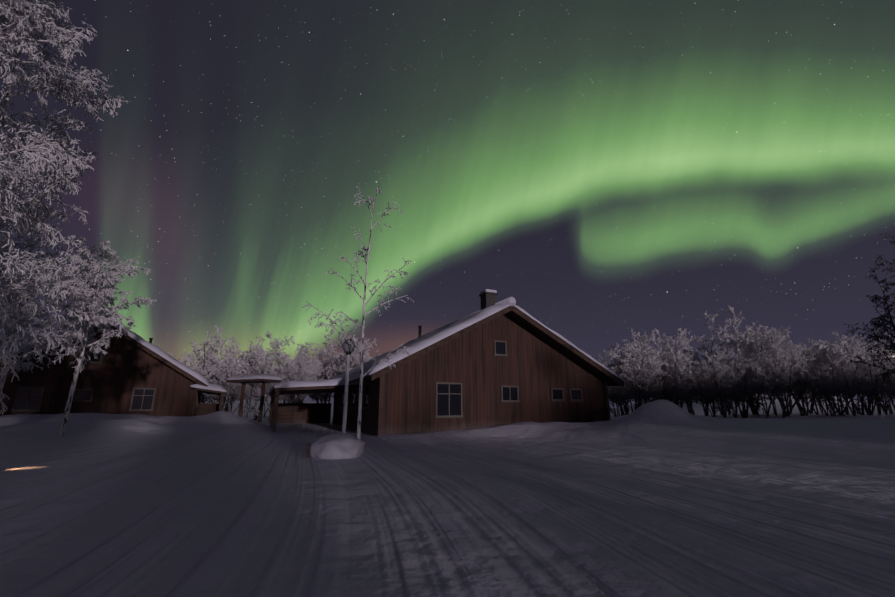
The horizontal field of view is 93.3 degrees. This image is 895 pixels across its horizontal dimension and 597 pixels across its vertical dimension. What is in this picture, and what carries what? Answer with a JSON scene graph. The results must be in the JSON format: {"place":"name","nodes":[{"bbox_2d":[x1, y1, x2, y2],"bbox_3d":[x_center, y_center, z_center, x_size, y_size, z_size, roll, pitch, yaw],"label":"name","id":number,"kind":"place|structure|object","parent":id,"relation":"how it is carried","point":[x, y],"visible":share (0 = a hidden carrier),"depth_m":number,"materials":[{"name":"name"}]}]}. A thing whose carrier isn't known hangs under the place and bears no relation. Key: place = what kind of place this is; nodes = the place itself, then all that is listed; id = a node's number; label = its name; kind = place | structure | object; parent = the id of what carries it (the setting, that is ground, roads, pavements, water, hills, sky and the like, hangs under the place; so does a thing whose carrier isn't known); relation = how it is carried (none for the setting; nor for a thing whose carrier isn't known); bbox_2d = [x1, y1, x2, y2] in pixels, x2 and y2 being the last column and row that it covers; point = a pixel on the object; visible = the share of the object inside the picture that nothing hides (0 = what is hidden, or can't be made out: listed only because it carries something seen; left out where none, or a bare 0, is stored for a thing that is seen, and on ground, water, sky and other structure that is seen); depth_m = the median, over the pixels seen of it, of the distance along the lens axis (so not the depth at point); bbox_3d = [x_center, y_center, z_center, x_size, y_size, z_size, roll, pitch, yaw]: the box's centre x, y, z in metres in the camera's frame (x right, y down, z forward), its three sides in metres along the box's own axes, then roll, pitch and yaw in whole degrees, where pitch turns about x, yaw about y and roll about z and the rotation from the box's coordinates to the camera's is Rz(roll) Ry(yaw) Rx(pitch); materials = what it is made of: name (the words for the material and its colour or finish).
{"place":"outdoors","nodes":[
{"label":"outdoors","id":0,"kind":"place"},
{"bbox_2d":[0,387,894,596],"bbox_3d":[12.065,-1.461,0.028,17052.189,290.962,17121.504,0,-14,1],"label":"snow ground","id":1,"kind":"structure","parent":0,"point":[661,498],"depth_m":4.58,"materials":[{"name":"white snow"}]},
{"bbox_2d":[0,223,76,392],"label":"birch","id":2,"kind":"object","parent":1,"relation":"on","point":[30,246],"visible":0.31,"depth_m":16.85,"materials":[{"name":"white plant"}]},
{"bbox_2d":[0,0,128,336],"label":"birch","id":3,"kind":"object","parent":1,"relation":"on","point":[26,17],"visible":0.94,"depth_m":12.13,"materials":[{"name":"white plant"}]},
{"bbox_2d":[0,9,151,414],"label":"birch","id":4,"kind":"object","parent":1,"relation":"on","point":[14,316],"visible":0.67,"depth_m":13.89,"materials":[{"name":"white plant"}]},
{"bbox_2d":[17,237,156,436],"bbox_3d":[-12.933,1.084,14.722,3.969,7.360,3.542,-11,-18,36],"label":"birch","id":5,"kind":"object","parent":1,"relation":"on","point":[98,298],"visible":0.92,"depth_m":14.62,"materials":[{"name":"white plant"}]},
{"bbox_2d":[0,308,226,415],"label":"cabin","id":6,"kind":"object","parent":1,"relation":"on","point":[132,373],"visible":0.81,"depth_m":23.85,"materials":[{"name":"brown wood"}]},
{"bbox_2d":[181,352,203,400],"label":"tree","id":7,"kind":"object","parent":1,"relation":"on","point":[186,360],"visible":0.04,"depth_m":47.77,"materials":[{"name":"white plant"}]},
{"bbox_2d":[181,326,234,403],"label":"tree","id":8,"kind":"object","parent":1,"relation":"on","point":[207,374],"visible":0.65,"depth_m":39.14,"materials":[{"name":"white plant"}]},
{"bbox_2d":[201,373,230,409],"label":"tree","id":9,"kind":"object","parent":1,"relation":"on","point":[215,399],"visible":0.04,"depth_m":45.04,"materials":[{"name":"white plant"}]},
{"bbox_2d":[197,336,246,410],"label":"tree","id":10,"kind":"object","parent":1,"relation":"on","point":[211,378],"visible":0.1,"depth_m":44.16,"materials":[{"name":"white plant"}]},
{"bbox_2d":[205,343,245,411],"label":"tree","id":11,"kind":"object","parent":1,"relation":"on","point":[222,377],"visible":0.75,"depth_m":39.41,"materials":[{"name":"white plant"}]},
{"bbox_2d":[206,338,255,412],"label":"tree","id":12,"kind":"object","parent":1,"relation":"on","point":[222,344],"visible":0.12,"depth_m":47.01,"materials":[{"name":"white plant"}]},
{"bbox_2d":[222,369,260,413],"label":"tree","id":13,"kind":"object","parent":1,"relation":"on","point":[237,398],"visible":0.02,"depth_m":52.85,"materials":[{"name":"white plant"}]},
{"bbox_2d":[222,336,264,417],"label":"tree","id":14,"kind":"object","parent":1,"relation":"on","point":[242,357],"visible":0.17,"depth_m":44.04,"materials":[{"name":"white plant"}]},
{"bbox_2d":[219,343,268,416],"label":"tree","id":15,"kind":"object","parent":1,"relation":"on","point":[253,350],"visible":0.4,"depth_m":41.68,"materials":[{"name":"white plant"}]},
{"bbox_2d":[225,374,283,421],"bbox_3d":[-11.836,6.155,25.623,3.126,3.007,1.776,-6,-15,21],"label":"shelter","id":16,"kind":"object","parent":1,"relation":"on","point":[257,378],"visible":0.94,"depth_m":25.47,"materials":[{"name":"brown wood"}]},
{"bbox_2d":[235,330,294,420],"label":"tree","id":17,"kind":"object","parent":1,"relation":"on","point":[275,347],"visible":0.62,"depth_m":41.49,"materials":[{"name":"white plant"}]},
{"bbox_2d":[254,380,283,417],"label":"tree","id":18,"kind":"object","parent":1,"relation":"on","point":[264,414],"visible":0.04,"depth_m":55.88,"materials":[{"name":"white plant"}]},
{"bbox_2d":[250,348,290,412],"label":"tree","id":19,"kind":"object","parent":1,"relation":"on","point":[269,386],"visible":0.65,"depth_m":39.05,"materials":[{"name":"white plant"}]},
{"bbox_2d":[280,346,309,402],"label":"tree","id":20,"kind":"object","parent":1,"relation":"on","point":[294,370],"visible":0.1,"depth_m":49.34,"materials":[{"name":"white plant"}]},
{"bbox_2d":[286,360,311,402],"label":"tree","id":21,"kind":"object","parent":1,"relation":"on","point":[296,400],"visible":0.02,"depth_m":53.58,"materials":[{"name":"white plant"}]},
{"bbox_2d":[283,358,315,402],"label":"tree","id":22,"kind":"object","parent":1,"relation":"on","point":[291,395],"visible":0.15,"depth_m":42.55,"materials":[{"name":"white plant"}]},
{"bbox_2d":[278,342,322,402],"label":"tree","id":23,"kind":"object","parent":1,"relation":"on","point":[304,373],"visible":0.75,"depth_m":39.13,"materials":[{"name":"white plant"}]},
{"bbox_2d":[294,342,344,402],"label":"tree","id":24,"kind":"object","parent":1,"relation":"on","point":[317,397],"visible":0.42,"depth_m":45.89,"materials":[{"name":"white plant"}]},
{"bbox_2d":[301,328,345,402],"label":"tree","id":25,"kind":"object","parent":1,"relation":"on","point":[323,352],"visible":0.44,"depth_m":46.24,"materials":[{"name":"white plant"}]},
{"bbox_2d":[306,433,364,458],"bbox_3d":[-2.496,3.467,9.625,1.178,0.760,0.967,0,-14,1],"label":"snow mound","id":26,"kind":"object","parent":1,"relation":"on","point":[337,445],"visible":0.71,"depth_m":9.29,"materials":[{"name":"white snow"}]},
{"bbox_2d":[329,352,352,377],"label":"tree","id":27,"kind":"object","parent":1,"relation":"on","point":[335,361],"visible":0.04,"depth_m":43.71,"materials":[{"name":"white plant"}]},
{"bbox_2d":[342,339,354,432],"bbox_3d":[-2.610,2.596,10.856,0.340,3.150,0.340,0,-14,1],"label":"lamp post","id":28,"kind":"object","parent":1,"relation":"on","point":[348,349],"visible":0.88,"depth_m":10.96,"materials":[{"name":"grey metal"}]},
{"bbox_2d":[325,334,376,378],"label":"tree","id":29,"kind":"object","parent":1,"relation":"on","point":[340,369],"visible":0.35,"depth_m":41.87,"materials":[{"name":"white plant"}]},
{"bbox_2d":[344,338,368,368],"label":"tree","id":30,"kind":"object","parent":1,"relation":"on","point":[364,354],"visible":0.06,"depth_m":40.91,"materials":[{"name":"white plant"}]},
{"bbox_2d":[303,182,412,438],"bbox_3d":[-2.270,0.546,10.861,2.772,6.824,2.177,0,-14,1],"label":"young birch","id":31,"kind":"object","parent":1,"relation":"on","point":[355,321],"visible":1,"depth_m":10.90,"materials":[{"name":"white plant"}]},
{"bbox_2d":[268,289,625,435],"bbox_3d":[-1.065,3.901,22.827,15.520,6.745,12.736,6,-16,-23],"label":"cabin","id":32,"kind":"object","parent":1,"relation":"on","point":[492,362],"visible":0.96,"depth_m":18.29,"materials":[{"name":"brown wood"}]},
{"bbox_2d":[599,356,610,368],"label":"tree","id":33,"kind":"object","parent":1,"relation":"on","point":[603,361],"visible":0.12,"depth_m":42.86,"materials":[{"name":"white plant"}]},
{"bbox_2d":[610,358,633,415],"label":"tree","id":34,"kind":"object","parent":1,"relation":"on","point":[619,401],"visible":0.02,"depth_m":41.49,"materials":[{"name":"white plant"}]},
{"bbox_2d":[607,373,637,416],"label":"tree","id":35,"kind":"object","parent":1,"relation":"on","point":[614,389],"visible":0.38,"depth_m":34.06,"materials":[{"name":"white plant"}]},
{"bbox_2d":[603,342,641,414],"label":"tree","id":36,"kind":"object","parent":1,"relation":"on","point":[615,364],"visible":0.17,"depth_m":37.43,"materials":[{"name":"white plant"}]},
{"bbox_2d":[608,351,640,414],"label":"tree","id":37,"kind":"object","parent":1,"relation":"on","point":[615,370],"visible":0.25,"depth_m":34.82,"materials":[{"name":"white plant"}]},
{"bbox_2d":[611,334,654,411],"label":"tree","id":38,"kind":"object","parent":1,"relation":"on","point":[631,364],"visible":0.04,"depth_m":44.85,"materials":[{"name":"white plant"}]},
{"bbox_2d":[610,329,671,408],"bbox_3d":[15.832,6.170,34.438,4.503,7.611,5.618,-4,-15,15],"label":"tree","id":39,"kind":"object","parent":1,"relation":"on","point":[632,354],"visible":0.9,"depth_m":33.86,"materials":[{"name":"white plant"}]},
{"bbox_2d":[632,361,654,405],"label":"tree","id":40,"kind":"object","parent":1,"relation":"on","point":[643,385],"visible":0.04,"depth_m":37.16,"materials":[{"name":"white plant"}]},
{"bbox_2d":[632,346,670,402],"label":"tree","id":41,"kind":"object","parent":1,"relation":"on","point":[653,399],"visible":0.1,"depth_m":37.66,"materials":[{"name":"white plant"}]},
{"bbox_2d":[634,333,671,401],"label":"tree","id":42,"kind":"object","parent":1,"relation":"on","point":[658,354],"visible":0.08,"depth_m":41.46,"materials":[{"name":"white plant"}]},
{"bbox_2d":[636,342,682,399],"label":"tree","id":43,"kind":"object","parent":1,"relation":"on","point":[646,346],"visible":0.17,"depth_m":36.92,"materials":[{"name":"white plant"}]},
{"bbox_2d":[638,328,698,403],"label":"tree","id":44,"kind":"object","parent":1,"relation":"on","point":[672,356],"visible":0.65,"depth_m":35.05,"materials":[{"name":"white plant"}]},
{"bbox_2d":[645,328,696,401],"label":"tree","id":45,"kind":"object","parent":1,"relation":"on","point":[661,344],"visible":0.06,"depth_m":42.01,"materials":[{"name":"white plant"}]},
{"bbox_2d":[649,354,696,407],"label":"tree","id":46,"kind":"object","parent":1,"relation":"on","point":[668,391],"visible":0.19,"depth_m":37.16,"materials":[{"name":"white plant"}]},
{"bbox_2d":[676,349,696,414],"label":"tree","id":47,"kind":"object","parent":1,"relation":"on","point":[692,374],"visible":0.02,"depth_m":41.41,"materials":[{"name":"white plant"}]},
{"bbox_2d":[659,352,722,413],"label":"tree","id":48,"kind":"object","parent":1,"relation":"on","point":[689,380],"visible":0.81,"depth_m":33.53,"materials":[{"name":"white plant"}]},
{"bbox_2d":[665,310,735,414],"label":"tree","id":49,"kind":"object","parent":1,"relation":"on","point":[710,342],"visible":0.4,"depth_m":43.24,"materials":[{"name":"white plant"}]},
{"bbox_2d":[692,359,719,415],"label":"tree","id":50,"kind":"object","parent":1,"relation":"on","point":[704,407],"visible":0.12,"depth_m":37.73,"materials":[{"name":"white plant"}]},
{"bbox_2d":[692,350,726,416],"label":"tree","id":51,"kind":"object","parent":1,"relation":"on","point":[712,398],"visible":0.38,"depth_m":35.56,"materials":[{"name":"white plant"}]},
{"bbox_2d":[688,354,743,417],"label":"tree","id":52,"kind":"object","parent":1,"relation":"on","point":[716,380],"visible":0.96,"depth_m":32.90,"materials":[{"name":"white plant"}]},
{"bbox_2d":[689,347,755,414],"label":"tree","id":53,"kind":"object","parent":1,"relation":"on","point":[703,357],"visible":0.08,"depth_m":43.11,"materials":[{"name":"white plant"}]},
{"bbox_2d":[718,400,732,414],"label":"tree","id":54,"kind":"object","parent":1,"relation":"on","point":[729,412],"visible":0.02,"depth_m":45.98,"materials":[{"name":"plant"}]},
{"bbox_2d":[714,368,743,416],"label":"tree","id":55,"kind":"object","parent":1,"relation":"on","point":[733,414],"visible":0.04,"depth_m":37.69,"materials":[{"name":"white plant"}]},
{"bbox_2d":[710,347,766,417],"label":"tree","id":56,"kind":"object","parent":1,"relation":"on","point":[739,396],"visible":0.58,"depth_m":34.28,"materials":[{"name":"white plant"}]},
{"bbox_2d":[705,346,773,417],"bbox_3d":[25.119,6.982,35.639,4.508,6.337,5.562,6,-16,-22],"label":"tree","id":57,"kind":"object","parent":1,"relation":"on","point":[736,366],"visible":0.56,"depth_m":35.43,"materials":[{"name":"white plant"}]},
{"bbox_2d":[735,355,760,415],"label":"tree","id":58,"kind":"object","parent":1,"relation":"on","point":[754,406],"visible":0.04,"depth_m":37.47,"materials":[{"name":"white plant"}]},
{"bbox_2d":[710,306,789,414],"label":"tree","id":59,"kind":"object","parent":1,"relation":"on","point":[750,335],"visible":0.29,"depth_m":40.09,"materials":[{"name":"white plant"}]},
{"bbox_2d":[746,359,767,413],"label":"tree","id":60,"kind":"object","parent":1,"relation":"on","point":[761,400],"visible":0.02,"depth_m":46.23,"materials":[{"name":"black plant"}]},
{"bbox_2d":[747,358,785,415],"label":"tree","id":61,"kind":"object","parent":1,"relation":"on","point":[775,411],"visible":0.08,"depth_m":37.16,"materials":[{"name":"black plant"}]},
{"bbox_2d":[743,343,794,417],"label":"tree","id":62,"kind":"object","parent":1,"relation":"on","point":[767,380],"visible":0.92,"depth_m":32.92,"materials":[{"name":"white plant"}]},
{"bbox_2d":[764,354,798,411],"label":"tree","id":63,"kind":"object","parent":1,"relation":"on","point":[791,388],"visible":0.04,"depth_m":37.01,"materials":[{"name":"black plant"}]},
{"bbox_2d":[751,324,812,415],"bbox_3d":[28.838,6.027,35.776,5.167,8.005,3.445,6,-15,-21],"label":"tree","id":64,"kind":"object","parent":1,"relation":"on","point":[764,332],"visible":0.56,"depth_m":35.59,"materials":[{"name":"white plant"}]},
{"bbox_2d":[756,340,810,417],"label":"tree","id":65,"kind":"object","parent":1,"relation":"on","point":[784,380],"visible":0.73,"depth_m":32.49,"materials":[{"name":"white plant"}]},
{"bbox_2d":[736,329,840,415],"bbox_3d":[29.949,6.615,37.531,6.853,7.807,5.554,-3,-15,13],"label":"tree","id":66,"kind":"object","parent":1,"relation":"on","point":[788,413],"visible":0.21,"depth_m":36.85,"materials":[{"name":"white plant"}]},
{"bbox_2d":[780,350,798,413],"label":"tree","id":67,"kind":"object","parent":1,"relation":"on","point":[790,405],"depth_m":46.38,"materials":[{"name":"black plant"}]},
{"bbox_2d":[774,349,819,415],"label":"tree","id":68,"kind":"object","parent":1,"relation":"on","point":[798,391],"visible":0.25,"depth_m":35.72,"materials":[{"name":"grey plant"}]},
{"bbox_2d":[792,348,819,414],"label":"tree","id":69,"kind":"object","parent":1,"relation":"on","point":[817,413],"visible":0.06,"depth_m":36.91,"materials":[{"name":"black plant"}]},
{"bbox_2d":[793,343,828,413],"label":"tree","id":70,"kind":"object","parent":1,"relation":"on","point":[811,408],"visible":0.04,"depth_m":39.84,"materials":[{"name":"grey plant"}]},
{"bbox_2d":[788,351,838,415],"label":"tree","id":71,"kind":"object","parent":1,"relation":"on","point":[807,379],"visible":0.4,"depth_m":34.67,"materials":[{"name":"white plant"}]},
{"bbox_2d":[807,387,823,413],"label":"tree","id":72,"kind":"object","parent":1,"relation":"on","point":[820,407],"visible":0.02,"depth_m":45.85,"materials":[{"name":"black plant"}]},
{"bbox_2d":[807,387,837,412],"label":"tree","id":73,"kind":"object","parent":1,"relation":"on","point":[828,404],"visible":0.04,"depth_m":45.13,"materials":[{"name":"black plant"}]},
{"bbox_2d":[809,353,848,414],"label":"tree","id":74,"kind":"object","parent":1,"relation":"on","point":[847,410],"visible":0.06,"depth_m":34.86,"materials":[{"name":"grey plant"}]},
{"bbox_2d":[795,357,869,415],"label":"tree","id":75,"kind":"object","parent":1,"relation":"on","point":[828,373],"visible":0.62,"depth_m":33.77,"materials":[{"name":"white plant"}]},
{"bbox_2d":[812,339,859,413],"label":"tree","id":76,"kind":"object","parent":1,"relation":"on","point":[857,411],"visible":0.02,"depth_m":41.88,"materials":[{"name":"white plant"}]},
{"bbox_2d":[794,338,883,414],"bbox_3d":[32.505,6.463,34.975,5.704,6.498,4.623,-11,-18,36],"label":"tree","id":77,"kind":"object","parent":1,"relation":"on","point":[841,412],"visible":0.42,"depth_m":34.49,"materials":[{"name":"white plant"}]},
{"bbox_2d":[819,330,872,415],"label":"tree","id":78,"kind":"object","parent":1,"relation":"on","point":[841,366],"visible":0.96,"depth_m":32.03,"materials":[{"name":"white plant"}]},
{"bbox_2d":[817,333,885,414],"bbox_3d":[32.568,6.247,34.238,2.876,6.561,4.212,2,-15,-10],"label":"tree","id":79,"kind":"object","parent":1,"relation":"on","point":[853,348],"visible":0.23,"depth_m":33.61,"materials":[{"name":"white plant"}]},
{"bbox_2d":[827,337,894,414],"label":"tree","id":80,"kind":"object","parent":1,"relation":"on","point":[878,387],"visible":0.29,"depth_m":33.14,"materials":[{"name":"white plant"}]},
{"bbox_2d":[839,335,892,413],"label":"tree","id":81,"kind":"object","parent":1,"relation":"on","point":[889,406],"visible":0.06,"depth_m":46.66,"materials":[{"name":"white plant"}]},
{"bbox_2d":[843,228,894,384],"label":"birch","id":82,"kind":"object","parent":1,"relation":"on","point":[876,325],"visible":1,"depth_m":16.69,"materials":[{"name":"black plant"}]},
{"bbox_2d":[851,344,887,412],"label":"tree","id":83,"kind":"object","parent":1,"relation":"on","point":[870,403],"depth_m":42.35,"materials":[{"name":"black plant"}]},
{"bbox_2d":[855,335,894,414],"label":"tree","id":84,"kind":"object","parent":1,"relation":"on","point":[879,411],"visible":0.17,"depth_m":34.76,"materials":[{"name":"white plant"}]},
{"bbox_2d":[863,357,887,414],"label":"tree","id":85,"kind":"object","parent":1,"relation":"on","point":[884,408],"visible":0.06,"depth_m":36.84,"materials":[{"name":"black plant"}]},
{"bbox_2d":[864,340,894,408],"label":"tree","id":86,"kind":"object","parent":1,"relation":"on","point":[892,402],"visible":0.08,"depth_m":38.02,"materials":[{"name":"grey plant"}]},
{"bbox_2d":[867,343,894,397],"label":"tree","id":87,"kind":"object","parent":1,"relation":"on","point":[891,388],"visible":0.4,"depth_m":34.11,"materials":[{"name":"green plant"}]},
{"bbox_2d":[871,332,894,369],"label":"tree","id":88,"kind":"object","parent":1,"relation":"on","point":[893,360],"visible":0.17,"depth_m":34.65,"materials":[{"name":"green plant"}]},
{"bbox_2d":[874,358,894,413],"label":"tree","id":89,"kind":"object","parent":1,"relation":"on","point":[886,402],"visible":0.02,"depth_m":41.81,"materials":[{"name":"black plant"}]},
{"bbox_2d":[0,0,894,408],"label":"sky","id":90,"kind":"structure","parent":0,"point":[610,169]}
]}

